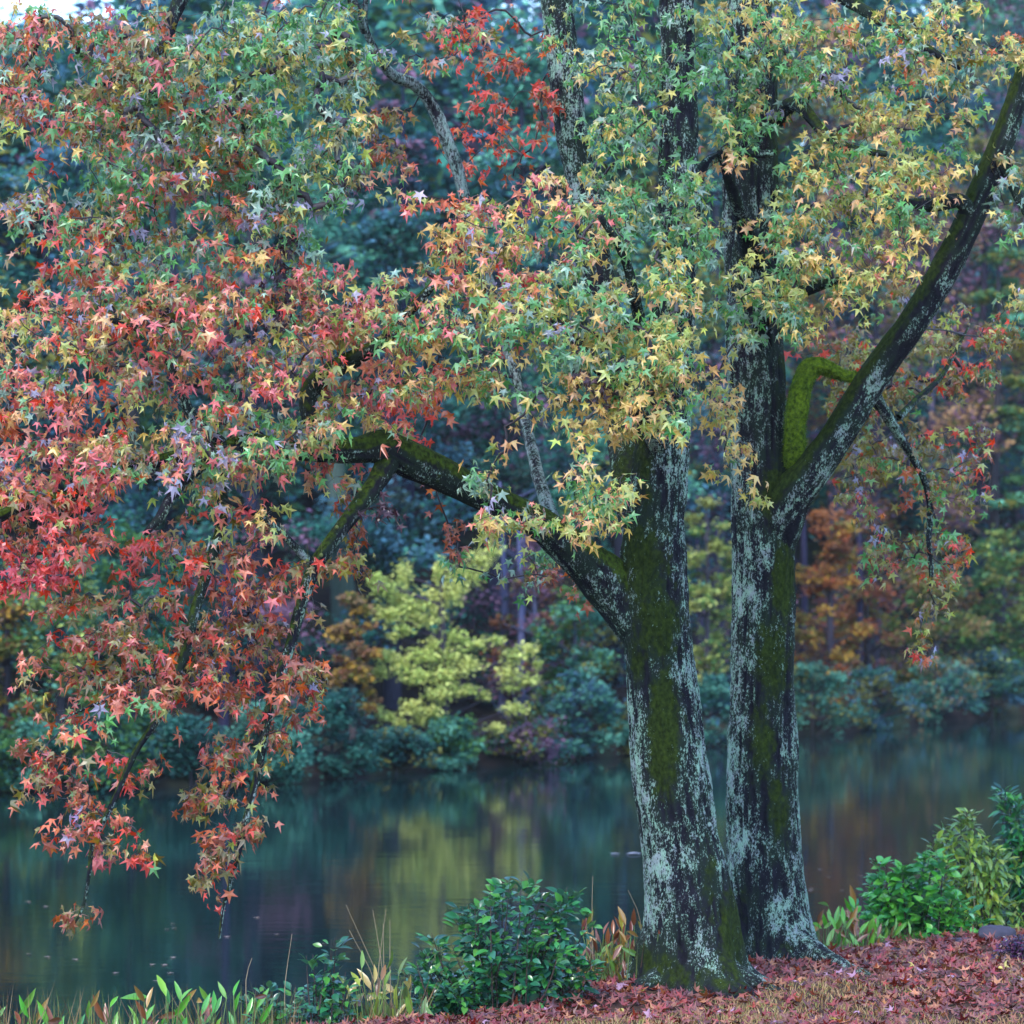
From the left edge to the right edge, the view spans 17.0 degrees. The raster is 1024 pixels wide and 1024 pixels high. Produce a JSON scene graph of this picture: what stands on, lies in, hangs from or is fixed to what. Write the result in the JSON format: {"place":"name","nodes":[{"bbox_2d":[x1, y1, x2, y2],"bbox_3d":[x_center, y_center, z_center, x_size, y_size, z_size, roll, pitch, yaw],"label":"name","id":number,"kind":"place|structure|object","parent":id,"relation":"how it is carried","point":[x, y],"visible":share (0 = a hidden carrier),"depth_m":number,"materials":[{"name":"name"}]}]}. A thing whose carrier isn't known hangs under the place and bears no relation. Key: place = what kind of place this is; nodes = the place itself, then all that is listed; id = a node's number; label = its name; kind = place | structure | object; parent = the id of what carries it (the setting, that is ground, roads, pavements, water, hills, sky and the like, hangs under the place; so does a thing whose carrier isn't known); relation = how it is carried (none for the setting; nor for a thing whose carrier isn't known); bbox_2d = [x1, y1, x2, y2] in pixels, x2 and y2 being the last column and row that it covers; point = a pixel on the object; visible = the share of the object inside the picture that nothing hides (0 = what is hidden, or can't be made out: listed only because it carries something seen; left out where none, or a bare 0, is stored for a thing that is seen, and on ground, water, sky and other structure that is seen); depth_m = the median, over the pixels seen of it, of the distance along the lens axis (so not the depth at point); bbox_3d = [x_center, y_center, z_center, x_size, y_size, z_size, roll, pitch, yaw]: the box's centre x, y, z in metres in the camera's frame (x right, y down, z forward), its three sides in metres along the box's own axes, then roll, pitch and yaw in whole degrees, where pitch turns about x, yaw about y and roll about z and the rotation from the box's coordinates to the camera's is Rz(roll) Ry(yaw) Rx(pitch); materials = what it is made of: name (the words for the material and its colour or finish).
{"place":"outdoors","nodes":[
{"label":"outdoors","id":0,"kind":"place"},
{"bbox_2d":[0,0,927,196],"label":"sky","id":1,"kind":"structure","parent":0,"point":[60,5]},
{"bbox_2d":[0,715,1023,1023],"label":"lake water","id":2,"kind":"structure","parent":0,"point":[406,855],"depth_m":43.93,"materials":[{"name":"teal liquid"}]},
{"bbox_2d":[331,964,390,1022],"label":"marsh plant","id":3,"kind":"object","parent":2,"relation":"on","point":[375,974],"visible":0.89,"depth_m":24.15,"materials":[{"name":"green plant"}]},
{"bbox_2d":[346,969,389,1021],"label":"marsh plant","id":4,"kind":"object","parent":2,"relation":"on","point":[367,982],"visible":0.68,"depth_m":24.53,"materials":[{"name":"beige plant"}]},
{"bbox_2d":[338,951,408,1023],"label":"marsh plant","id":5,"kind":"object","parent":2,"relation":"on","point":[362,959],"visible":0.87,"depth_m":24.18,"materials":[{"name":"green plant"}]},
{"bbox_2d":[386,975,410,1018],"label":"marsh plant","id":6,"kind":"object","parent":2,"relation":"on","point":[405,992],"visible":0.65,"depth_m":24.12,"materials":[{"name":"green plant"}]},
{"bbox_2d":[0,349,1023,792],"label":"bank","id":7,"kind":"structure","parent":0,"point":[414,691],"depth_m":79.75,"materials":[{"name":"plant"}]},
{"bbox_2d":[0,713,31,791],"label":"waterside shrub","id":8,"kind":"object","parent":7,"relation":"on","point":[5,746],"visible":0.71,"depth_m":57.15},
{"bbox_2d":[0,584,55,763],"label":"understory tree","id":9,"kind":"object","parent":7,"relation":"on","point":[10,610],"visible":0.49,"depth_m":59.71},
{"bbox_2d":[0,711,85,791],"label":"waterside shrub","id":10,"kind":"object","parent":7,"relation":"on","point":[25,729],"visible":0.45,"depth_m":57.59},
{"bbox_2d":[0,143,89,674],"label":"tall tree","id":11,"kind":"object","parent":7,"relation":"on","point":[10,185],"visible":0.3,"depth_m":65.92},
{"bbox_2d":[7,546,120,767],"bbox_3d":[-7.745,2.655,59.839,2.185,4.144,2.191,0,-1,0],"label":"understory tree","id":12,"kind":"object","parent":7,"relation":"on","point":[40,604],"visible":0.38,"depth_m":59.46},
{"bbox_2d":[0,135,158,685],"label":"tall tree","id":13,"kind":"object","parent":7,"relation":"on","point":[49,154],"visible":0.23,"depth_m":67.29,"materials":[{"name":"plant"}]},
{"bbox_2d":[60,705,165,792],"bbox_3d":[-6.768,4.178,58.374,1.791,1.810,2.070,0,-1,0],"label":"waterside shrub","id":14,"kind":"object","parent":7,"relation":"on","point":[125,743],"visible":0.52,"depth_m":58.04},
{"bbox_2d":[16,32,237,588],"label":"tall tree","id":15,"kind":"object","parent":7,"relation":"on","point":[134,411],"visible":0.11,"depth_m":74.94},
{"bbox_2d":[78,518,184,744],"bbox_3d":[-6.671,2.408,60.998,2.089,4.593,1.818,0,-1,0],"label":"understory tree","id":16,"kind":"object","parent":7,"relation":"on","point":[154,635],"visible":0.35,"depth_m":60.73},
{"bbox_2d":[76,77,270,658],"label":"tall tree","id":17,"kind":"object","parent":7,"relation":"on","point":[177,510],"visible":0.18,"depth_m":69.27,"materials":[{"name":"plant"}]},
{"bbox_2d":[147,710,241,786],"bbox_3d":[-5.532,4.255,59.118,2.030,1.670,1.438,0,-1,0],"label":"waterside shrub","id":18,"kind":"object","parent":7,"relation":"on","point":[192,730],"visible":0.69,"depth_m":58.93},
{"bbox_2d":[216,480,257,729],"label":"bare tree","id":19,"kind":"object","parent":7,"relation":"on","point":[223,722],"visible":0.15,"depth_m":65.05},
{"bbox_2d":[151,0,344,618],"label":"tall tree","id":20,"kind":"object","parent":7,"relation":"on","point":[249,234],"visible":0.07,"depth_m":74.58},
{"bbox_2d":[151,263,353,721],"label":"tall tree","id":21,"kind":"object","parent":7,"relation":"on","point":[306,532],"visible":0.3,"depth_m":66.91,"materials":[{"name":"plant"}]},
{"bbox_2d":[223,698,322,786],"bbox_3d":[-4.300,4.170,59.803,2.018,1.889,1.734,0,-1,0],"label":"waterside shrub","id":22,"kind":"object","parent":7,"relation":"on","point":[282,774],"visible":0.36,"depth_m":59.56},
{"bbox_2d":[231,0,402,662],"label":"tall tree","id":23,"kind":"object","parent":7,"relation":"on","point":[339,586],"visible":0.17,"depth_m":72.64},
{"bbox_2d":[287,685,389,778],"bbox_3d":[-3.245,4.106,61.668,2.110,2.013,1.563,0,-1,0],"label":"waterside shrub","id":24,"kind":"object","parent":7,"relation":"on","point":[344,717],"visible":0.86,"depth_m":61.44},
{"bbox_2d":[322,591,383,740],"bbox_3d":[-2.987,3.137,64.312,1.190,3.320,1.135,0,-1,0],"label":"understory tree","id":25,"kind":"object","parent":7,"relation":"on","point":[353,670],"visible":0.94,"depth_m":64.24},
{"bbox_2d":[287,199,491,709],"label":"tall tree","id":26,"kind":"object","parent":7,"relation":"on","point":[397,231],"visible":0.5,"depth_m":70.76,"materials":[{"name":"plant"}]},
{"bbox_2d":[366,725,446,773],"bbox_3d":[-2.036,4.557,63.374,1.696,1.266,1.645,0,-1,0],"label":"waterside shrub","id":27,"kind":"object","parent":7,"relation":"on","point":[398,746],"visible":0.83,"depth_m":63.13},
{"bbox_2d":[357,62,470,628],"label":"tall tree","id":28,"kind":"object","parent":7,"relation":"on","point":[416,148],"visible":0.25,"depth_m":77.34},
{"bbox_2d":[356,539,543,746],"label":"lime tree","id":29,"kind":"object","parent":7,"relation":"on","point":[440,650],"visible":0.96,"depth_m":65.35,"materials":[{"name":"plant"}]},
{"bbox_2d":[419,711,491,770],"bbox_3d":[-1.190,4.498,64.708,1.670,1.469,1.659,0,-1,0],"label":"waterside shrub","id":30,"kind":"object","parent":7,"relation":"on","point":[461,746],"visible":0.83,"depth_m":64.42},
{"bbox_2d":[477,467,535,713],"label":"bare tree","id":31,"kind":"object","parent":7,"relation":"on","point":[504,607],"visible":0.46,"depth_m":72.52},
{"bbox_2d":[483,673,534,753],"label":"bare tree","id":32,"kind":"object","parent":7,"relation":"on","point":[513,701],"visible":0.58,"depth_m":66.51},
{"bbox_2d":[0,0,1023,541],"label":"wood","id":33,"kind":"object","parent":7,"relation":"on","point":[386,20],"visible":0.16,"depth_m":90.48,"materials":[{"name":"green plant"}]},
{"bbox_2d":[427,321,598,710],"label":"tall tree","id":34,"kind":"object","parent":7,"relation":"on","point":[497,420],"visible":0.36,"depth_m":73.39,"materials":[{"name":"plant"}]},
{"bbox_2d":[419,0,624,639],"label":"tall tree","id":35,"kind":"object","parent":7,"relation":"on","point":[493,182],"visible":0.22,"depth_m":78.79,"materials":[{"name":"plant"}]},
{"bbox_2d":[475,708,573,764],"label":"waterside shrub","id":36,"kind":"object","parent":7,"relation":"on","point":[513,743],"visible":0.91,"depth_m":65.81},
{"bbox_2d":[500,477,560,712],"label":"bare tree","id":37,"kind":"object","parent":7,"relation":"on","point":[521,615],"visible":0.48,"depth_m":71.95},
{"bbox_2d":[479,558,600,719],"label":"understory tree","id":38,"kind":"object","parent":7,"relation":"on","point":[536,612],"visible":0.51,"depth_m":71.83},
{"bbox_2d":[516,582,626,734],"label":"understory tree","id":39,"kind":"object","parent":7,"relation":"on","point":[550,646],"visible":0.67,"depth_m":70.36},
{"bbox_2d":[537,667,626,758],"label":"waterside shrub","id":40,"kind":"object","parent":7,"relation":"on","point":[569,701],"visible":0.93,"depth_m":68.15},
{"bbox_2d":[596,701,629,753],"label":"waterside shrub","id":41,"kind":"object","parent":7,"relation":"on","point":[622,726],"visible":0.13,"depth_m":69.94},
{"bbox_2d":[537,213,722,686],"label":"tall tree","id":42,"kind":"object","parent":7,"relation":"on","point":[601,446],"visible":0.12,"depth_m":78.25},
{"bbox_2d":[684,506,724,709],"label":"bare tree","id":43,"kind":"object","parent":7,"relation":"on","point":[701,623],"visible":0.24,"depth_m":77.68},
{"bbox_2d":[684,495,731,723],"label":"understory tree","id":44,"kind":"object","parent":7,"relation":"on","point":[707,661],"visible":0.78,"depth_m":75.78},
{"bbox_2d":[686,505,730,700],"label":"bare tree","id":45,"kind":"object","parent":7,"relation":"on","point":[717,577],"visible":0.28,"depth_m":79.60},
{"bbox_2d":[698,670,730,746],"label":"waterside shrub","id":46,"kind":"object","parent":7,"relation":"on","point":[714,691],"visible":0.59,"depth_m":73.18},
{"bbox_2d":[615,7,826,628],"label":"tall tree","id":47,"kind":"object","parent":7,"relation":"on","point":[719,327],"visible":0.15,"depth_m":89.64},
{"bbox_2d":[684,351,801,682],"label":"tall tree","id":48,"kind":"object","parent":7,"relation":"on","point":[721,491],"visible":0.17,"depth_m":80.87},
{"bbox_2d":[795,509,808,699],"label":"bare tree","id":49,"kind":"object","parent":7,"relation":"on","point":[803,563],"visible":0.23,"depth_m":84.67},
{"bbox_2d":[723,4,925,615],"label":"tall tree","id":50,"kind":"object","parent":7,"relation":"on","point":[819,418],"visible":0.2,"depth_m":96.12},
{"bbox_2d":[793,660,875,735],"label":"waterside shrub","id":51,"kind":"object","parent":7,"relation":"on","point":[835,711],"visible":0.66,"depth_m":78.46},
{"bbox_2d":[794,507,875,710],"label":"understory tree","id":52,"kind":"object","parent":7,"relation":"on","point":[837,548],"visible":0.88,"depth_m":81.98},
{"bbox_2d":[826,453,879,704],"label":"bare tree","id":53,"kind":"object","parent":7,"relation":"on","point":[859,538],"visible":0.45,"depth_m":85.46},
{"bbox_2d":[808,541,914,705],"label":"understory tree","id":54,"kind":"object","parent":7,"relation":"on","point":[869,618],"visible":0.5,"depth_m":85.91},
{"bbox_2d":[784,225,977,682],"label":"tall tree","id":55,"kind":"object","parent":7,"relation":"on","point":[874,499],"visible":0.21,"depth_m":91.17,"materials":[{"name":"plant"}]},
{"bbox_2d":[841,665,930,730],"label":"waterside shrub","id":56,"kind":"object","parent":7,"relation":"on","point":[872,679],"visible":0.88,"depth_m":81.51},
{"bbox_2d":[871,561,992,705],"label":"understory tree","id":57,"kind":"object","parent":7,"relation":"on","point":[942,626],"visible":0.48,"depth_m":87.77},
{"bbox_2d":[854,161,1017,657],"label":"tall tree","id":58,"kind":"object","parent":7,"relation":"on","point":[931,424],"visible":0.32,"depth_m":97.35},
{"bbox_2d":[898,656,988,724],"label":"waterside shrub","id":59,"kind":"object","parent":7,"relation":"on","point":[947,691],"visible":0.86,"depth_m":84.92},
{"bbox_2d":[901,55,1023,642],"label":"tall tree","id":60,"kind":"object","parent":7,"relation":"on","point":[984,270],"visible":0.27,"depth_m":101.32,"materials":[{"name":"plant"}]},
{"bbox_2d":[920,0,1023,618],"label":"tall tree","id":61,"kind":"object","parent":7,"relation":"on","point":[1017,24],"visible":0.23,"depth_m":106.93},
{"bbox_2d":[926,220,1023,661],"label":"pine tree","id":62,"kind":"object","parent":7,"relation":"on","point":[1015,500],"visible":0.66,"depth_m":97.51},
{"bbox_2d":[942,524,1023,699],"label":"understory tree","id":63,"kind":"object","parent":7,"relation":"on","point":[1001,629],"visible":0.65,"depth_m":91.71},
{"bbox_2d":[951,645,1023,718],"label":"waterside shrub","id":64,"kind":"object","parent":7,"relation":"on","point":[1002,684],"visible":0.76,"depth_m":88.14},
{"bbox_2d":[978,153,1023,660],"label":"tall tree","id":65,"kind":"object","parent":7,"relation":"on","point":[1018,356],"visible":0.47,"depth_m":99.93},
{"bbox_2d":[213,927,1023,1023],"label":"bank","id":66,"kind":"structure","parent":0,"point":[618,1005],"depth_m":24.91,"materials":[{"name":"plant"}]},
{"bbox_2d":[14,988,48,1023],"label":"marsh plant","id":67,"kind":"object","parent":66,"relation":"on","point":[22,1006],"visible":0.83,"depth_m":23.71,"materials":[{"name":"green plant"}]},
{"bbox_2d":[38,1002,94,1023],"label":"marsh plant","id":68,"kind":"object","parent":66,"relation":"on","point":[50,1018],"visible":0.95,"depth_m":23.45,"materials":[{"name":"green plant"}]},
{"bbox_2d":[86,990,104,1023],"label":"marsh plant","id":69,"kind":"object","parent":66,"relation":"on","point":[96,1005],"visible":0.96,"depth_m":23.53,"materials":[{"name":"brown plant"}]},
{"bbox_2d":[103,996,118,1023],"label":"marsh plant","id":70,"kind":"object","parent":66,"relation":"on","point":[113,1001],"visible":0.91,"depth_m":23.70,"materials":[{"name":"green plant"}]},
{"bbox_2d":[128,1000,154,1023],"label":"marsh plant","id":71,"kind":"object","parent":66,"relation":"on","point":[144,1015],"visible":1,"depth_m":23.38,"materials":[{"name":"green plant"}]},
{"bbox_2d":[121,986,190,1023],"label":"marsh plant","id":72,"kind":"object","parent":66,"relation":"on","point":[142,997],"visible":0.99,"depth_m":23.45,"materials":[{"name":"green plant"}]},
{"bbox_2d":[156,974,203,1023],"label":"marsh plant","id":73,"kind":"object","parent":66,"relation":"on","point":[162,986],"visible":0.76,"depth_m":23.89,"materials":[{"name":"green plant"}]},
{"bbox_2d":[158,989,214,1023],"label":"marsh plant","id":74,"kind":"object","parent":66,"relation":"on","point":[170,1013],"visible":0.46,"depth_m":23.83,"materials":[{"name":"green plant"}]},
{"bbox_2d":[183,986,221,1023],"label":"marsh plant","id":75,"kind":"object","parent":66,"relation":"on","point":[206,998],"visible":0.99,"depth_m":23.30,"materials":[{"name":"green plant"}]},
{"bbox_2d":[198,982,226,1023],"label":"marsh plant","id":76,"kind":"object","parent":66,"relation":"on","point":[207,1010],"visible":0.71,"depth_m":23.76,"materials":[{"name":"green plant"}]},
{"bbox_2d":[234,992,258,1023],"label":"marsh plant","id":77,"kind":"object","parent":66,"relation":"on","point":[249,1005],"visible":0.75,"depth_m":23.91,"materials":[{"name":"green plant"}]},
{"bbox_2d":[228,980,272,1023],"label":"marsh plant","id":78,"kind":"object","parent":66,"relation":"on","point":[261,998],"visible":0.98,"depth_m":23.51,"materials":[{"name":"green plant"}]},
{"bbox_2d":[239,936,368,1023],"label":"waterside bush","id":79,"kind":"object","parent":66,"relation":"on","point":[319,1010],"visible":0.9,"depth_m":24.08,"materials":[{"name":"green plant"}]},
{"bbox_2d":[0,0,780,998],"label":"sweetgum tree","id":80,"kind":"object","parent":66,"relation":"on","point":[636,592],"visible":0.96,"depth_m":24.52,"materials":[{"name":"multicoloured plant"}]},
{"bbox_2d":[379,991,423,1017],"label":"marsh plant","id":81,"kind":"object","parent":66,"relation":"on","point":[408,1005],"visible":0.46,"depth_m":24.13,"materials":[{"name":"green plant"}]},
{"bbox_2d":[0,921,940,1023],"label":"marsh grass","id":82,"kind":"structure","parent":66,"relation":"on","point":[266,1007],"depth_m":23.96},
{"bbox_2d":[388,871,606,1018],"bbox_3d":[-0.111,3.315,24.863,1.608,1.404,1.144,0,-1,0],"label":"waterside bush","id":83,"kind":"object","parent":66,"relation":"on","point":[451,998],"visible":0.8,"depth_m":24.74,"materials":[{"name":"green plant"}]},
{"bbox_2d":[570,942,621,986],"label":"marsh plant","id":84,"kind":"object","parent":66,"relation":"on","point":[616,953],"visible":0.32,"depth_m":25.95,"materials":[{"name":"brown plant"}]},
{"bbox_2d":[576,919,624,974],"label":"marsh plant","id":85,"kind":"object","parent":66,"relation":"on","point":[615,933],"visible":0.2,"depth_m":26.48,"materials":[{"name":"brown plant"}]},
{"bbox_2d":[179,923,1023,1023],"bbox_3d":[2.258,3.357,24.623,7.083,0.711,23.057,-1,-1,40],"label":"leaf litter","id":86,"kind":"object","parent":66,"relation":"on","point":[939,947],"visible":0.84,"depth_m":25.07,"materials":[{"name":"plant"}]},
{"bbox_2d":[581,907,625,976],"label":"marsh plant","id":87,"kind":"object","parent":66,"relation":"on","point":[622,917],"visible":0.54,"depth_m":26.15,"materials":[{"name":"brown plant"}]},
{"bbox_2d":[592,920,633,980],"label":"marsh plant","id":88,"kind":"object","parent":66,"relation":"on","point":[607,937],"visible":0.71,"depth_m":25.99,"materials":[{"name":"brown plant"}]},
{"bbox_2d":[606,916,637,974],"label":"marsh plant","id":89,"kind":"object","parent":66,"relation":"on","point":[620,923],"visible":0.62,"depth_m":26.06,"materials":[{"name":"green plant"}]},
{"bbox_2d":[605,909,659,975],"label":"marsh plant","id":90,"kind":"object","parent":66,"relation":"on","point":[633,917],"visible":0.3,"depth_m":26.25,"materials":[{"name":"brown plant"}]},
{"bbox_2d":[813,907,844,946],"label":"marsh plant","id":91,"kind":"object","parent":66,"relation":"on","point":[840,921],"visible":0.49,"depth_m":29.15,"materials":[{"name":"green plant"}]},
{"bbox_2d":[818,885,859,944],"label":"marsh plant","id":92,"kind":"object","parent":66,"relation":"on","point":[852,898],"visible":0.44,"depth_m":29.54,"materials":[{"name":"green plant"}]},
{"bbox_2d":[826,912,864,948],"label":"marsh plant","id":93,"kind":"object","parent":66,"relation":"on","point":[839,933],"visible":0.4,"depth_m":29.03,"materials":[{"name":"green plant"}]},
{"bbox_2d":[834,906,874,943],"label":"marsh plant","id":94,"kind":"object","parent":66,"relation":"on","point":[837,915],"visible":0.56,"depth_m":29.18,"materials":[{"name":"green plant"}]},
{"bbox_2d":[844,920,869,948],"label":"marsh plant","id":95,"kind":"object","parent":66,"relation":"on","point":[854,931],"visible":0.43,"depth_m":29.02,"materials":[{"name":"green plant"}]},
{"bbox_2d":[692,0,1023,974],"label":"sweetgum tree","id":96,"kind":"object","parent":66,"relation":"on","point":[782,472],"visible":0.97,"depth_m":27.63,"materials":[{"name":"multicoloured plant"}]},
{"bbox_2d":[840,906,884,945],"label":"marsh plant","id":97,"kind":"object","parent":66,"relation":"on","point":[849,913],"visible":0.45,"depth_m":29.26,"materials":[{"name":"green plant"}]},
{"bbox_2d":[867,917,887,945],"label":"marsh plant","id":98,"kind":"object","parent":66,"relation":"on","point":[871,940],"visible":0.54,"depth_m":29.27,"materials":[{"name":"green plant"}]},
{"bbox_2d":[876,918,910,942],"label":"marsh plant","id":99,"kind":"object","parent":66,"relation":"on","point":[901,927],"visible":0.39,"depth_m":29.52,"materials":[{"name":"green plant"}]},
{"bbox_2d":[850,848,995,942],"bbox_3d":[3.543,3.536,29.846,1.246,1.213,0.813,0,-1,-18],"label":"waterside bush","id":100,"kind":"object","parent":66,"relation":"on","point":[896,896],"visible":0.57,"depth_m":29.84,"materials":[{"name":"green plant"}]},
{"bbox_2d":[921,807,1023,932],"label":"waterside bush","id":101,"kind":"object","parent":66,"relation":"on","point":[987,893],"visible":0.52,"depth_m":30.46,"materials":[{"name":"green plant"}]},
{"bbox_2d":[977,925,1015,939],"bbox_3d":[4.151,3.648,29.433,0.367,0.206,0.286,1,-1,-29],"label":"flat stone","id":102,"kind":"object","parent":66,"relation":"on","point":[1001,930],"visible":0.48,"depth_m":29.34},
{"bbox_2d":[977,934,1023,960],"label":"purple tuft","id":103,"kind":"object","parent":66,"relation":"on","point":[1015,948],"visible":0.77,"depth_m":27.57,"materials":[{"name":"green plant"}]},
{"bbox_2d":[989,783,1023,928],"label":"waterside bush","id":104,"kind":"object","parent":66,"relation":"on","point":[1009,835],"visible":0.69,"depth_m":30.87,"materials":[{"name":"green plant"}]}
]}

